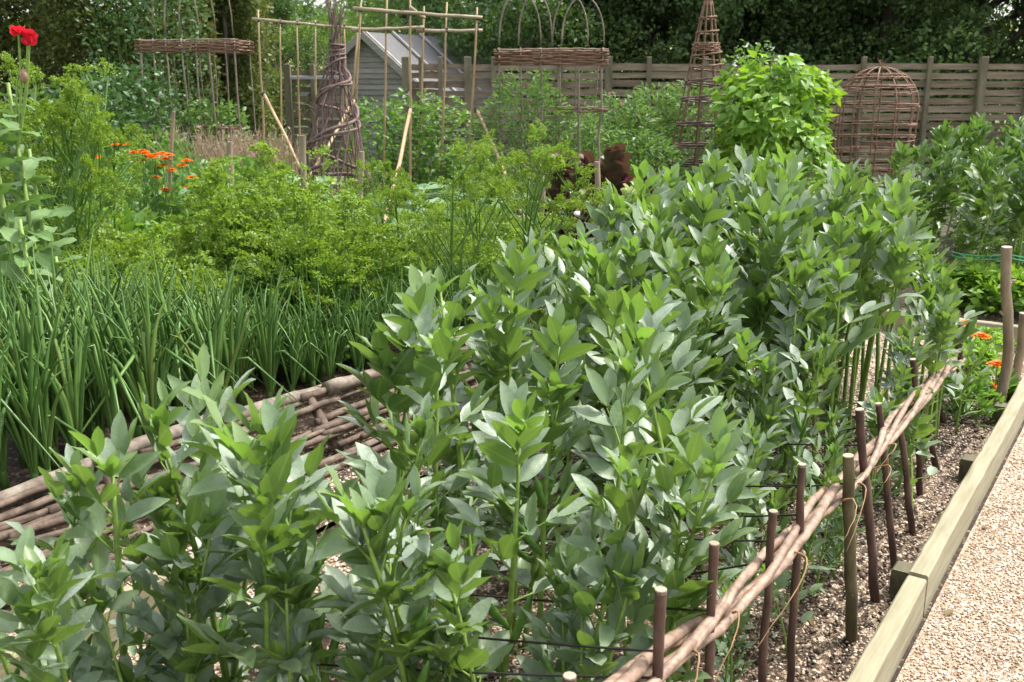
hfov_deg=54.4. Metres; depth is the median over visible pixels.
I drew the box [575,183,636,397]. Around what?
broad bean plant
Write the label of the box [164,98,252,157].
leafy shrub
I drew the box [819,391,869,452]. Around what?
broad bean plant
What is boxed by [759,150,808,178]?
broad bean plant
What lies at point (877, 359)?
broad bean plant
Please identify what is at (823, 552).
broad bean plant
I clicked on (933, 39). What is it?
leafy shrub
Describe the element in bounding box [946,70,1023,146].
leafy shrub
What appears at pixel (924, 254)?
broad bean plant
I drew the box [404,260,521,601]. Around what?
broad bean plant
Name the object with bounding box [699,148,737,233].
broad bean plant
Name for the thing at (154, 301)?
onion plant
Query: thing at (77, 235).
parsley plant
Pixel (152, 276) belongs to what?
parsley plant
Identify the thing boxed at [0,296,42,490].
onion plant
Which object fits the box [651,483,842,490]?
twine
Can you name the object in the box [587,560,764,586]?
twine
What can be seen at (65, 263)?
parsley plant
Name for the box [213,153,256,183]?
potato plant
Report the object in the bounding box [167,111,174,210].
bark stake
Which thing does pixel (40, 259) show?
poppy plant
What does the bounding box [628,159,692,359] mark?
broad bean plant
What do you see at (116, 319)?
onion plant
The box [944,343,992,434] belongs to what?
broad bean plant
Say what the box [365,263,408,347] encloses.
onion plant
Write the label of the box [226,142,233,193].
bark stake
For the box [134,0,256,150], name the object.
rustic arbour
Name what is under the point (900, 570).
timber peg
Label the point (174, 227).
leafy crop
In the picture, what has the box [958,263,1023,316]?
leafy crop
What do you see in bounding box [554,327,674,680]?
broad bean plant
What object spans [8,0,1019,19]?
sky
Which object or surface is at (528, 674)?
twine
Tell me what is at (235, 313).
onion plant
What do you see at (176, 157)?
potato plant
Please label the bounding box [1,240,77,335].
onion plant
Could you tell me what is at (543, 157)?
bolting parsley
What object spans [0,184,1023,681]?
garden soil
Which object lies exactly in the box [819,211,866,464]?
broad bean plant
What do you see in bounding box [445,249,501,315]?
onion plant
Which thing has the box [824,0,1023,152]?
broadleaf tree
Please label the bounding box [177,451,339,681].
broad bean plant
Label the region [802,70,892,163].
leafy shrub
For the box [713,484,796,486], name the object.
twine
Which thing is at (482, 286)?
onion plant
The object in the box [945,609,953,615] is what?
fallen leaf
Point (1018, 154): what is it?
broad bean plant
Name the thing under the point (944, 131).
broad bean plant
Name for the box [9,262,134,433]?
onion plant
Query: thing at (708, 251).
broad bean plant
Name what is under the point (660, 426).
broad bean plant
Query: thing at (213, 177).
parsley plant
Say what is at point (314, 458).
broad bean plant
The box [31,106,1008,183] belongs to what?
ground
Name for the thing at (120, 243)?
parsley plant
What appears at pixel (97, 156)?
marigold plant
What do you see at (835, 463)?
broad bean plant
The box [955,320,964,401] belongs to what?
bark stake
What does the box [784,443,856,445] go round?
twine
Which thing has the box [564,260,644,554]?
broad bean plant
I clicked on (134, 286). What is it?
onion plant
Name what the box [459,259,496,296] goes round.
onion plant
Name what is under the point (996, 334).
leafy crop
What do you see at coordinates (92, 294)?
onion plant
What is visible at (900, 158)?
broad bean plant
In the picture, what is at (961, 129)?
broad bean plant
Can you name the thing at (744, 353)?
broad bean plant
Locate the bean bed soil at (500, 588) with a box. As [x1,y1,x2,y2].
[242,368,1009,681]
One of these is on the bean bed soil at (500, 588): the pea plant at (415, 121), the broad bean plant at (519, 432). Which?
the broad bean plant at (519, 432)
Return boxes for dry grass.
[119,121,280,167]
[135,124,325,178]
[198,131,336,190]
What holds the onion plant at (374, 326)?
on the garden soil at (16, 474)
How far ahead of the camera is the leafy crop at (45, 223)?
8.44 m
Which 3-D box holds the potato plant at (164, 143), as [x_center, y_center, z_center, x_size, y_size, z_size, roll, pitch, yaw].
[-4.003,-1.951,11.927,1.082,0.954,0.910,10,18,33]
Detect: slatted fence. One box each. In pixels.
[283,64,350,171]
[401,57,1023,177]
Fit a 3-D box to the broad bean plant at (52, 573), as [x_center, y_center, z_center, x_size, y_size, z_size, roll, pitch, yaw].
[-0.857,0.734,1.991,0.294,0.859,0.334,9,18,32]
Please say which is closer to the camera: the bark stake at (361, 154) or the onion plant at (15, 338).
the onion plant at (15, 338)
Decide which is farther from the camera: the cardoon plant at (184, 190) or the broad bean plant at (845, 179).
the cardoon plant at (184, 190)
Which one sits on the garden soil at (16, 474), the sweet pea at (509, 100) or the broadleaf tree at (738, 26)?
the sweet pea at (509, 100)
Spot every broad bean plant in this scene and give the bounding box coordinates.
[0,443,116,681]
[0,525,117,681]
[0,576,102,681]
[0,598,47,681]
[38,410,185,681]
[69,561,180,681]
[82,501,164,663]
[109,378,255,681]
[115,464,255,681]
[125,343,256,681]
[177,393,384,681]
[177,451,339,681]
[202,386,339,681]
[238,534,322,681]
[304,462,501,681]
[320,465,456,681]
[335,264,468,576]
[342,392,455,681]
[378,302,501,663]
[399,518,513,681]
[400,373,505,564]
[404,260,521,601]
[407,583,489,681]
[415,380,601,681]
[445,238,554,573]
[454,299,597,662]
[455,276,537,483]
[456,288,535,564]
[460,363,594,646]
[466,242,558,488]
[505,445,683,681]
[513,534,628,681]
[522,220,597,479]
[523,227,579,461]
[525,247,597,460]
[526,278,605,491]
[547,552,605,674]
[554,240,634,505]
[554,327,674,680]
[561,227,644,468]
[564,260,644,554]
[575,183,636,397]
[579,321,689,574]
[594,177,663,360]
[597,194,667,402]
[598,183,646,292]
[600,286,756,673]
[602,463,661,655]
[610,224,671,385]
[613,406,756,681]
[616,216,685,411]
[619,195,689,459]
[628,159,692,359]
[630,272,714,530]
[636,237,733,467]
[642,195,718,400]
[650,162,689,269]
[653,250,748,493]
[662,181,728,400]
[666,223,767,423]
[669,180,740,420]
[675,170,739,418]
[684,382,738,579]
[685,168,740,252]
[688,148,733,274]
[697,167,794,398]
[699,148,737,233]
[701,407,793,631]
[704,577,755,681]
[711,168,741,333]
[713,155,828,449]
[715,220,794,431]
[716,178,804,422]
[718,328,794,542]
[719,152,784,351]
[721,554,749,638]
[724,136,783,205]
[725,353,790,556]
[730,180,863,398]
[734,142,809,218]
[755,214,829,413]
[757,563,813,657]
[758,164,845,393]
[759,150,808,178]
[763,322,841,531]
[765,263,846,510]
[769,148,846,400]
[772,225,889,482]
[773,433,844,605]
[774,224,862,449]
[787,158,862,384]
[807,470,843,596]
[811,405,862,532]
[816,447,865,567]
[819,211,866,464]
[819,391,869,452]
[822,162,875,399]
[824,470,876,576]
[835,166,869,389]
[835,201,898,400]
[836,219,887,428]
[839,170,922,357]
[840,181,935,441]
[852,181,929,419]
[853,180,890,384]
[854,385,902,525]
[857,140,924,236]
[865,358,915,494]
[866,327,940,496]
[868,181,931,401]
[868,219,924,440]
[877,313,931,486]
[891,139,943,258]
[893,386,941,505]
[903,228,965,384]
[903,258,985,438]
[909,285,959,462]
[917,267,962,445]
[918,122,976,257]
[919,118,969,261]
[919,137,963,260]
[919,293,968,467]
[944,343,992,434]
[946,147,1012,266]
[947,112,992,247]
[947,116,991,255]
[957,140,1011,262]
[957,140,1018,258]
[958,145,1008,264]
[984,119,999,166]
[985,125,1023,262]
[997,115,1023,250]
[999,150,1023,301]
[1000,122,1023,249]
[1005,131,1023,258]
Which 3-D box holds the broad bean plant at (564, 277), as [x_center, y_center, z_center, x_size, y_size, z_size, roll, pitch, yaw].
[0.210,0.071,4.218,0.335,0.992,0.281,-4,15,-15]
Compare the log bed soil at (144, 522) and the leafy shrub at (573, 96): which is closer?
the log bed soil at (144, 522)
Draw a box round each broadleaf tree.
[151,0,325,119]
[219,0,328,146]
[268,12,336,134]
[291,21,356,102]
[317,0,436,68]
[341,0,470,42]
[362,0,627,148]
[388,0,569,106]
[498,0,674,138]
[503,0,782,139]
[556,0,876,138]
[567,2,739,131]
[632,0,968,146]
[664,0,866,122]
[720,0,1023,147]
[783,0,1012,138]
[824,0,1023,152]
[854,0,1023,89]
[892,0,1023,105]
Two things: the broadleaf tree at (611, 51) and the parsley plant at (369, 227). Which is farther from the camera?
the broadleaf tree at (611, 51)
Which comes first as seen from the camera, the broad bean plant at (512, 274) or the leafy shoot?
the broad bean plant at (512, 274)
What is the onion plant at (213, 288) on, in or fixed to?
on the garden soil at (16, 474)
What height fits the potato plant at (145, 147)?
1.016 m
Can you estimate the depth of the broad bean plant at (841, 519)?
3.38 m
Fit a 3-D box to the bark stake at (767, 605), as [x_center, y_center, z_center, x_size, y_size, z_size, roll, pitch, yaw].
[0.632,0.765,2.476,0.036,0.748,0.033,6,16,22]
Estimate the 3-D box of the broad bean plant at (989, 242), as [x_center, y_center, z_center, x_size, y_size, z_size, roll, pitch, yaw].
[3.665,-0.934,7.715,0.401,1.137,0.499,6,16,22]
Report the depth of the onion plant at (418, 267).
5.70 m
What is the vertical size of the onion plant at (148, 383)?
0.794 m
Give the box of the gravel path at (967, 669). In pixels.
[895,427,1023,681]
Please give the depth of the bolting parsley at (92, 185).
6.28 m
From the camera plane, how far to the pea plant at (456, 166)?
11.93 m
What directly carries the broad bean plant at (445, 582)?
on the bean bed soil at (500, 588)
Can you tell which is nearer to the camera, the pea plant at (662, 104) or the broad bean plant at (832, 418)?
the broad bean plant at (832, 418)
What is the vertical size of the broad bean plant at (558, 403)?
0.929 m
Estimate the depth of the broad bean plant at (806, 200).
4.36 m
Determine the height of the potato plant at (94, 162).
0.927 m
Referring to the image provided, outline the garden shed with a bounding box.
[300,31,525,165]
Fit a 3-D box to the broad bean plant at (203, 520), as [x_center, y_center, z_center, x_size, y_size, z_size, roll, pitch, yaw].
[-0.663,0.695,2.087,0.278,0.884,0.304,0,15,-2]
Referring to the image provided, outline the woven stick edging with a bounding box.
[0,301,563,607]
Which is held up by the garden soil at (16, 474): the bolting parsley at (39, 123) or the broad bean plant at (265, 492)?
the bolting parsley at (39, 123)
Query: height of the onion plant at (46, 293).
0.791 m
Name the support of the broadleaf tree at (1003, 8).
on the ground at (342, 179)
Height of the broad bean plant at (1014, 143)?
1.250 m
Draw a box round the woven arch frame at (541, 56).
[494,0,608,213]
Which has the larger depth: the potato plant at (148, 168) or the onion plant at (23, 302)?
the potato plant at (148, 168)
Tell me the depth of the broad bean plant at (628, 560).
2.11 m
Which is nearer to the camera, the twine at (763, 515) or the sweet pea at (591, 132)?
the twine at (763, 515)
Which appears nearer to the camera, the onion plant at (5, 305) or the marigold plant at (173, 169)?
the onion plant at (5, 305)
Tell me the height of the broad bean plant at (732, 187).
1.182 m
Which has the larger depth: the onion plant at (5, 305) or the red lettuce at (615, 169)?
the red lettuce at (615, 169)
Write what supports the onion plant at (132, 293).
on the garden soil at (16, 474)
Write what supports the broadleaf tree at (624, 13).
on the ground at (342, 179)
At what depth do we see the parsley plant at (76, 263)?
5.33 m
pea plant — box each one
[333,96,418,208]
[370,86,445,208]
[396,92,480,208]
[435,135,507,214]
[543,116,634,176]
[573,90,667,174]
[591,127,692,201]
[611,81,703,196]
[646,78,729,195]
[710,39,783,157]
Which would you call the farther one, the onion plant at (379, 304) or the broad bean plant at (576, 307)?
the onion plant at (379, 304)
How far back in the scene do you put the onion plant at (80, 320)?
4.19 m
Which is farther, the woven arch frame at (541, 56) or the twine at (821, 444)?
the woven arch frame at (541, 56)
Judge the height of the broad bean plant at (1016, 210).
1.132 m
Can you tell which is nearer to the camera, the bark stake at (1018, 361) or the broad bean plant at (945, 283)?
the broad bean plant at (945, 283)
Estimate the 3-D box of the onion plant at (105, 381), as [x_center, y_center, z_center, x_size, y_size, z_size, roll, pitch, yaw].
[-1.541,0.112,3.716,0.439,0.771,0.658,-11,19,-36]
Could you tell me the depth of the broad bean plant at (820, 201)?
4.48 m
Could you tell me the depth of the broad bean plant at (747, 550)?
3.02 m
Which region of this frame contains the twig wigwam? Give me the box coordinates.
[295,0,379,195]
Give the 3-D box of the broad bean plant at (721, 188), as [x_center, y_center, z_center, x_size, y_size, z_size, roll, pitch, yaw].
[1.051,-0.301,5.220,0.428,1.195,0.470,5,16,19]
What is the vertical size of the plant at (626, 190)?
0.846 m
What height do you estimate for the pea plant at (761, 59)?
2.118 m
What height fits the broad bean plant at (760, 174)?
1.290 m
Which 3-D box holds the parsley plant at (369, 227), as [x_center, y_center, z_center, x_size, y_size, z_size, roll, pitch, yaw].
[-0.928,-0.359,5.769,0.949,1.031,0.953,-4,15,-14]
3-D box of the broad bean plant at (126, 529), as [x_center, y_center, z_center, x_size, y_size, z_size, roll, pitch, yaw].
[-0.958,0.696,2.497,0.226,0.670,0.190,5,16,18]
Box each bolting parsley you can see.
[0,51,153,230]
[0,73,132,244]
[0,85,126,257]
[0,117,129,268]
[38,100,144,239]
[352,157,437,278]
[390,129,515,330]
[447,163,530,281]
[471,119,598,254]
[506,149,612,294]
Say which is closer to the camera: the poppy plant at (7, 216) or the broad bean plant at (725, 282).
the broad bean plant at (725, 282)
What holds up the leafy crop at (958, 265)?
on the garden soil at (16, 474)
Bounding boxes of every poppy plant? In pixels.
[0,25,68,304]
[0,109,48,303]
[0,219,83,421]
[12,149,83,292]
[34,252,91,331]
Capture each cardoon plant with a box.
[177,182,518,246]
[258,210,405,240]
[277,174,468,234]
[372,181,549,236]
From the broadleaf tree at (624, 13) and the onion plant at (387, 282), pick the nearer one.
the onion plant at (387, 282)
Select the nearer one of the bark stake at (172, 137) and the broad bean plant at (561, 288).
the broad bean plant at (561, 288)
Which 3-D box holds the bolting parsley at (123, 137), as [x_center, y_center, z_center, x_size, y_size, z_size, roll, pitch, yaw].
[-3.030,-1.002,7.297,0.813,1.481,0.782,-2,15,-7]
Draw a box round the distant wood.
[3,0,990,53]
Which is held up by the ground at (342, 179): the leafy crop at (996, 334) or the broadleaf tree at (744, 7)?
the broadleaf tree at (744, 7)
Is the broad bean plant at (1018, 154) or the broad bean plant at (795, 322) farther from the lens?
the broad bean plant at (1018, 154)
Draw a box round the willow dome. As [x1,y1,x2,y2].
[833,55,919,182]
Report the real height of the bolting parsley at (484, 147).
1.355 m
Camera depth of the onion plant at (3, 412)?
3.43 m
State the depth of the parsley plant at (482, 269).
6.63 m
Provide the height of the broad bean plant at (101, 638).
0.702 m
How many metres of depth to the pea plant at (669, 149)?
12.06 m
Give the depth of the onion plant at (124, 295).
4.45 m
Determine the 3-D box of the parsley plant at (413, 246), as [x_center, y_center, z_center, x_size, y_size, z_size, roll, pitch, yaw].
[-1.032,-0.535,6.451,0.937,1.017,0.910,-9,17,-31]
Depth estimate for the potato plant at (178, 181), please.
9.64 m
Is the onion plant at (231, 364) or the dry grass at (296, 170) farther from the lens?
the dry grass at (296, 170)
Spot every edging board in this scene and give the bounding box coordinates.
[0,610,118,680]
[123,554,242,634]
[842,309,1017,348]
[846,575,926,681]
[908,375,1023,615]
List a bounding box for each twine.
[205,655,651,678]
[318,577,705,611]
[325,620,652,651]
[495,523,765,541]
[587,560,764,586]
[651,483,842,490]
[668,514,795,516]
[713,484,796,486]
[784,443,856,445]
[809,421,892,435]
[952,251,1023,257]
[952,255,1023,260]
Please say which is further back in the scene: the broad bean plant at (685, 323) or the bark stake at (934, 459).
the bark stake at (934, 459)
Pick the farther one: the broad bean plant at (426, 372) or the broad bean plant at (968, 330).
the broad bean plant at (968, 330)
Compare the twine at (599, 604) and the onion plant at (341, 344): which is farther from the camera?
the onion plant at (341, 344)
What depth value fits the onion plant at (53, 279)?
4.35 m
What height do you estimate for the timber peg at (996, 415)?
0.170 m
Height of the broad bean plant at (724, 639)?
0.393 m
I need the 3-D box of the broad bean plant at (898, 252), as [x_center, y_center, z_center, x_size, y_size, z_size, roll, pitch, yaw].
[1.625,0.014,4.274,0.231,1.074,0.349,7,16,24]
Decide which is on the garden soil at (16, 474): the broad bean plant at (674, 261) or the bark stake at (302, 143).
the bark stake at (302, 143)
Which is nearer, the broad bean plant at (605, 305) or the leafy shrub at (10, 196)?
the broad bean plant at (605, 305)
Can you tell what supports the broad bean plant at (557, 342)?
on the bean bed soil at (500, 588)
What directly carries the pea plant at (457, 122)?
on the garden soil at (16, 474)
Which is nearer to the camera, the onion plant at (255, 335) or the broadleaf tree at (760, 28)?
the onion plant at (255, 335)
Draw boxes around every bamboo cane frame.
[252,10,361,188]
[308,0,523,219]
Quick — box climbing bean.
[697,50,847,209]
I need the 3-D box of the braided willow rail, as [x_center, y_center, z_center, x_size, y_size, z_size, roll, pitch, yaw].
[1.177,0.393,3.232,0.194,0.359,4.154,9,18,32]
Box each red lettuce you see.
[530,152,575,227]
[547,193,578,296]
[555,151,598,228]
[570,189,585,209]
[571,201,592,250]
[584,142,635,242]
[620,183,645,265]
[643,173,656,193]
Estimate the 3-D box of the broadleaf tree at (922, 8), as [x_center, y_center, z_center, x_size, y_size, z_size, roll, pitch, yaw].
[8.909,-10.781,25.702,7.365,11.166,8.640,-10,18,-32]
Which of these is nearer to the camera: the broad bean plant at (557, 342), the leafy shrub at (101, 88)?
the broad bean plant at (557, 342)
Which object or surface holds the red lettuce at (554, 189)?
on the garden soil at (16, 474)
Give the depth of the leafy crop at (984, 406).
4.89 m
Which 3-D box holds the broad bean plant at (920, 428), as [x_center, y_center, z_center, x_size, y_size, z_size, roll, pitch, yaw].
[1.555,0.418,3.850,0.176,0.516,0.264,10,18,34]
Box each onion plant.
[0,240,94,469]
[0,252,15,339]
[0,277,81,357]
[0,277,106,422]
[0,277,106,456]
[0,285,64,337]
[0,288,83,471]
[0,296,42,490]
[0,296,73,472]
[0,299,75,468]
[0,310,81,479]
[0,319,62,470]
[0,340,16,512]
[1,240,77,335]
[1,268,25,318]
[1,268,45,310]
[2,258,50,324]
[2,264,90,350]
[6,238,72,390]
[6,243,85,327]
[9,228,105,340]
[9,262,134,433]
[15,262,143,438]
[17,269,97,459]
[35,248,150,409]
[36,268,115,430]
[44,286,171,436]
[46,310,95,447]
[48,266,164,469]
[53,269,177,434]
[58,259,211,464]
[59,251,129,318]
[62,262,138,335]
[63,246,110,319]
[66,251,111,292]
[75,260,173,350]
[75,266,82,304]
[77,255,195,327]
[78,264,192,437]
[83,249,142,322]
[84,245,144,414]
[86,259,152,319]
[88,237,119,306]
[89,271,117,301]
[96,253,170,328]
[101,293,185,380]
[111,285,254,410]
[112,250,179,322]
[118,234,219,428]
[119,252,258,411]
[135,250,240,410]
[138,263,202,362]
[139,268,254,388]
[141,255,201,381]
[143,280,212,385]
[149,258,268,369]
[159,268,255,314]
[167,285,255,415]
[174,271,199,380]
[174,280,275,393]
[181,270,233,337]
[182,275,302,405]
[183,269,254,340]
[193,263,289,405]
[208,270,287,338]
[215,277,245,311]
[220,270,322,398]
[228,282,266,390]
[234,285,299,396]
[236,267,289,361]
[248,279,296,389]
[250,297,336,391]
[272,285,323,382]
[284,276,340,386]
[284,309,320,374]
[293,276,343,374]
[296,286,365,370]
[315,280,367,355]
[315,317,348,379]
[323,275,378,340]
[334,307,370,370]
[339,304,376,371]
[349,260,403,322]
[350,271,398,349]
[357,278,397,331]
[359,277,394,338]
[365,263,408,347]
[369,274,408,352]
[369,288,394,344]
[370,269,399,309]
[370,286,413,322]
[378,254,449,302]
[402,248,426,289]
[405,259,468,323]
[406,260,452,307]
[413,265,458,301]
[420,249,465,304]
[432,259,485,327]
[444,248,477,325]
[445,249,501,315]
[453,267,496,316]
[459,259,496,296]
[477,249,497,290]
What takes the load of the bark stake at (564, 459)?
on the bean bed soil at (500, 588)
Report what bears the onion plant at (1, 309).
on the garden soil at (16, 474)
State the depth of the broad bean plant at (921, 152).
7.91 m
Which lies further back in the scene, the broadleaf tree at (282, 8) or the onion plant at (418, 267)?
the broadleaf tree at (282, 8)
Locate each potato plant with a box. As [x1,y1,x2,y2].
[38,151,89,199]
[57,150,126,201]
[80,167,150,210]
[100,147,145,175]
[108,119,143,149]
[112,154,174,195]
[116,132,163,156]
[136,175,199,214]
[143,147,190,176]
[144,126,184,145]
[157,137,202,163]
[160,157,222,194]
[176,163,242,194]
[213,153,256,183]
[244,165,297,192]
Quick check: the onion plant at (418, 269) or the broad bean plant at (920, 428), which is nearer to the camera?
the broad bean plant at (920, 428)
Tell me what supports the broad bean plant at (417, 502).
on the bean bed soil at (500, 588)
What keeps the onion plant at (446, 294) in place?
on the garden soil at (16, 474)
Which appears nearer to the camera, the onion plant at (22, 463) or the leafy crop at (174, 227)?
the onion plant at (22, 463)
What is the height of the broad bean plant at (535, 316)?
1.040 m
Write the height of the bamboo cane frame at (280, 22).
2.443 m
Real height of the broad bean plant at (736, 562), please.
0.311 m
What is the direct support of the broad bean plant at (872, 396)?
on the bean bed soil at (500, 588)
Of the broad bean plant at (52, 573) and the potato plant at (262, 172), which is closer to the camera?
the broad bean plant at (52, 573)
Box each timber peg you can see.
[888,560,912,597]
[958,454,976,480]
[991,402,1007,423]
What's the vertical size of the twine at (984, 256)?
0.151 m
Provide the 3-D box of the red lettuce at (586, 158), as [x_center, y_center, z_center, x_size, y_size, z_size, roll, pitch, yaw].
[0.659,-1.191,8.913,0.707,1.020,0.670,9,18,31]
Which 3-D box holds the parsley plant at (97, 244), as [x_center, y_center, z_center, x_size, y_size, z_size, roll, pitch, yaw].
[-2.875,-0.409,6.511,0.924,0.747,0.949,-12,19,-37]
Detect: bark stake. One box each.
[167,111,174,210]
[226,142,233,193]
[299,135,307,189]
[357,151,364,208]
[442,465,448,550]
[539,177,544,216]
[562,454,566,471]
[563,671,576,681]
[593,162,600,240]
[652,586,666,679]
[704,540,718,681]
[758,509,777,681]
[786,462,805,681]
[842,453,857,645]
[855,407,880,602]
[875,402,896,567]
[898,431,915,535]
[910,358,922,495]
[921,409,939,470]
[934,395,946,423]
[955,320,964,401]
[993,246,1016,404]
[1011,312,1023,376]
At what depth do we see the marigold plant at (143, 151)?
8.48 m
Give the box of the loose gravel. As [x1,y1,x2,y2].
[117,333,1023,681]
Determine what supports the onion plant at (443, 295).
on the garden soil at (16, 474)
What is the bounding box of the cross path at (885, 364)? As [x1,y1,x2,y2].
[840,332,1023,379]
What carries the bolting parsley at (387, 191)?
on the garden soil at (16, 474)
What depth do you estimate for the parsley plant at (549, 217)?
8.20 m
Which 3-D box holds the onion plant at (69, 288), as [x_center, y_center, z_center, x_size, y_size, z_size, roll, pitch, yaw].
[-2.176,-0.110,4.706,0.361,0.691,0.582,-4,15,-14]
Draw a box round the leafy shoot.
[806,166,845,206]
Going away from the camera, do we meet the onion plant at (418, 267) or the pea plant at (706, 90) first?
the onion plant at (418, 267)
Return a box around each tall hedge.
[0,0,238,182]
[180,0,287,165]
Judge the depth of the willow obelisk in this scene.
12.64 m
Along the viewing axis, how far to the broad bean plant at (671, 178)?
5.13 m
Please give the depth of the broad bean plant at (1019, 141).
7.95 m
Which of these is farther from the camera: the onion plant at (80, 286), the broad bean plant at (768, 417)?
the onion plant at (80, 286)
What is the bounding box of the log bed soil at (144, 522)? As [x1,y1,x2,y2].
[0,342,616,649]
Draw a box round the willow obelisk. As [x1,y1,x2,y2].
[667,0,729,175]
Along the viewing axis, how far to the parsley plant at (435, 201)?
8.47 m
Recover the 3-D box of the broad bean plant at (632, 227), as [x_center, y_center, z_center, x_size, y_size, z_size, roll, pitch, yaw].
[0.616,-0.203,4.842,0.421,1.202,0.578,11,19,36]
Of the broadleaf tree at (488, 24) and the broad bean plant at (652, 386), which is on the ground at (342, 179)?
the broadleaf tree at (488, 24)
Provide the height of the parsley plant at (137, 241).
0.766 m
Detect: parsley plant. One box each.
[6,245,121,290]
[13,232,84,264]
[25,220,130,274]
[25,237,121,283]
[45,257,114,301]
[56,240,139,285]
[71,208,159,273]
[75,223,153,281]
[82,249,173,296]
[87,210,151,259]
[95,207,183,262]
[109,262,185,381]
[118,240,278,370]
[119,214,266,298]
[128,257,257,381]
[155,154,317,298]
[162,264,260,337]
[164,217,206,248]
[178,183,330,323]
[208,139,382,348]
[221,195,390,382]
[278,186,426,365]
[310,177,421,304]
[350,224,483,338]
[391,224,440,271]
[399,198,449,228]
[403,187,503,247]
[403,228,473,270]
[417,227,506,326]
[431,227,507,290]
[441,201,522,242]
[445,200,524,268]
[470,190,551,252]
[481,222,565,282]
[515,211,556,266]
[541,198,612,243]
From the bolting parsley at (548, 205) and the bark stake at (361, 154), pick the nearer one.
the bolting parsley at (548, 205)
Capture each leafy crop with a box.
[0,201,63,236]
[5,183,78,205]
[54,202,118,224]
[61,203,163,245]
[117,220,195,253]
[156,214,211,243]
[915,256,1011,303]
[925,338,1013,382]
[926,373,1005,426]
[949,258,1017,312]
[949,325,1016,368]
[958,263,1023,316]
[985,263,1023,312]
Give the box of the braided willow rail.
[603,353,965,681]
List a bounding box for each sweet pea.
[467,66,585,219]
[552,101,616,159]
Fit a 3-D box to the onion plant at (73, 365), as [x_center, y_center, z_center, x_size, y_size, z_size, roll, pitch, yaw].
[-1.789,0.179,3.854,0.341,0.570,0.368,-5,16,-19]
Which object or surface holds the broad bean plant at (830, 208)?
on the bean bed soil at (500, 588)
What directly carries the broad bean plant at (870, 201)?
on the bean bed soil at (500, 588)
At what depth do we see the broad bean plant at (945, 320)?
4.08 m
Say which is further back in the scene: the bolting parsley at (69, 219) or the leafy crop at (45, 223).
the leafy crop at (45, 223)
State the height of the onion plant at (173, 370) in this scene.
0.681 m
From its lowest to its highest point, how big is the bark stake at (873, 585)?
0.776 m
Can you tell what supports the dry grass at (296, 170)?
on the garden soil at (16, 474)
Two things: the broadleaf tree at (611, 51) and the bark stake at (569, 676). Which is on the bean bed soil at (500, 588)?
the bark stake at (569, 676)
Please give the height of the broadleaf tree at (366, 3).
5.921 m
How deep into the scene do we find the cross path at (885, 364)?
6.01 m
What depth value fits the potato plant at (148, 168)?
10.45 m
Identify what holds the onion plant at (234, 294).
on the garden soil at (16, 474)
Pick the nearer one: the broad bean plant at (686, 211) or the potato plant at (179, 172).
the broad bean plant at (686, 211)
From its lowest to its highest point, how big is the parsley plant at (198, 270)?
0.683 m
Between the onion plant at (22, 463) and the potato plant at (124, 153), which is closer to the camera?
the onion plant at (22, 463)
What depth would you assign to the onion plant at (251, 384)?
4.70 m
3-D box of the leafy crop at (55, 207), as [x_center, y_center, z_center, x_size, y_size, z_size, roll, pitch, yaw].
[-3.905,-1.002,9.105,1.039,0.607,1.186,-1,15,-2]
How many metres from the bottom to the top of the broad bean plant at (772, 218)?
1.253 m
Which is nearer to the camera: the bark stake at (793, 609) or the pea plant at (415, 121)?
the bark stake at (793, 609)
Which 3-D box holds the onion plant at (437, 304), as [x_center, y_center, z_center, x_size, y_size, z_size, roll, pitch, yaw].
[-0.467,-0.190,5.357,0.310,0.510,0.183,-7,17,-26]
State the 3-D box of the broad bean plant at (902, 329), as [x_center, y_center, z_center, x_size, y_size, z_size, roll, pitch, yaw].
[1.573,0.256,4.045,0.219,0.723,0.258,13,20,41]
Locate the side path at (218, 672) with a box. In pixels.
[68,397,677,681]
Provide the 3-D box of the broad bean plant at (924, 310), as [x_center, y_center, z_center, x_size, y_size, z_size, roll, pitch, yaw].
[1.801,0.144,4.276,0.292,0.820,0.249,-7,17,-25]
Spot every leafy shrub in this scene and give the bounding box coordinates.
[0,89,124,204]
[15,72,153,175]
[55,60,207,157]
[143,116,214,151]
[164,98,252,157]
[502,70,611,154]
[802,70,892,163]
[878,17,997,163]
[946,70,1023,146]
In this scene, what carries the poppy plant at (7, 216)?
on the garden soil at (16, 474)
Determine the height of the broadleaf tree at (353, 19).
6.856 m
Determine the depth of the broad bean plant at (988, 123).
10.30 m
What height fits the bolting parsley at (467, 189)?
1.106 m
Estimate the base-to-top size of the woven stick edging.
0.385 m
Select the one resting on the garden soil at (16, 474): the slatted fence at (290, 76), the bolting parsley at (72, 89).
the bolting parsley at (72, 89)
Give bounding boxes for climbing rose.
[76,0,168,122]
[119,0,223,146]
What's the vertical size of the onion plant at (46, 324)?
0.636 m
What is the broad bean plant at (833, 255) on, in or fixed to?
on the bean bed soil at (500, 588)
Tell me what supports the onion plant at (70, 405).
on the garden soil at (16, 474)
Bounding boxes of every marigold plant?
[83,155,110,215]
[111,143,140,213]
[125,157,158,215]
[126,149,157,212]
[136,153,169,222]
[148,163,181,224]
[150,151,181,223]
[162,158,195,218]
[176,175,205,221]
[950,319,998,370]
[964,359,1020,399]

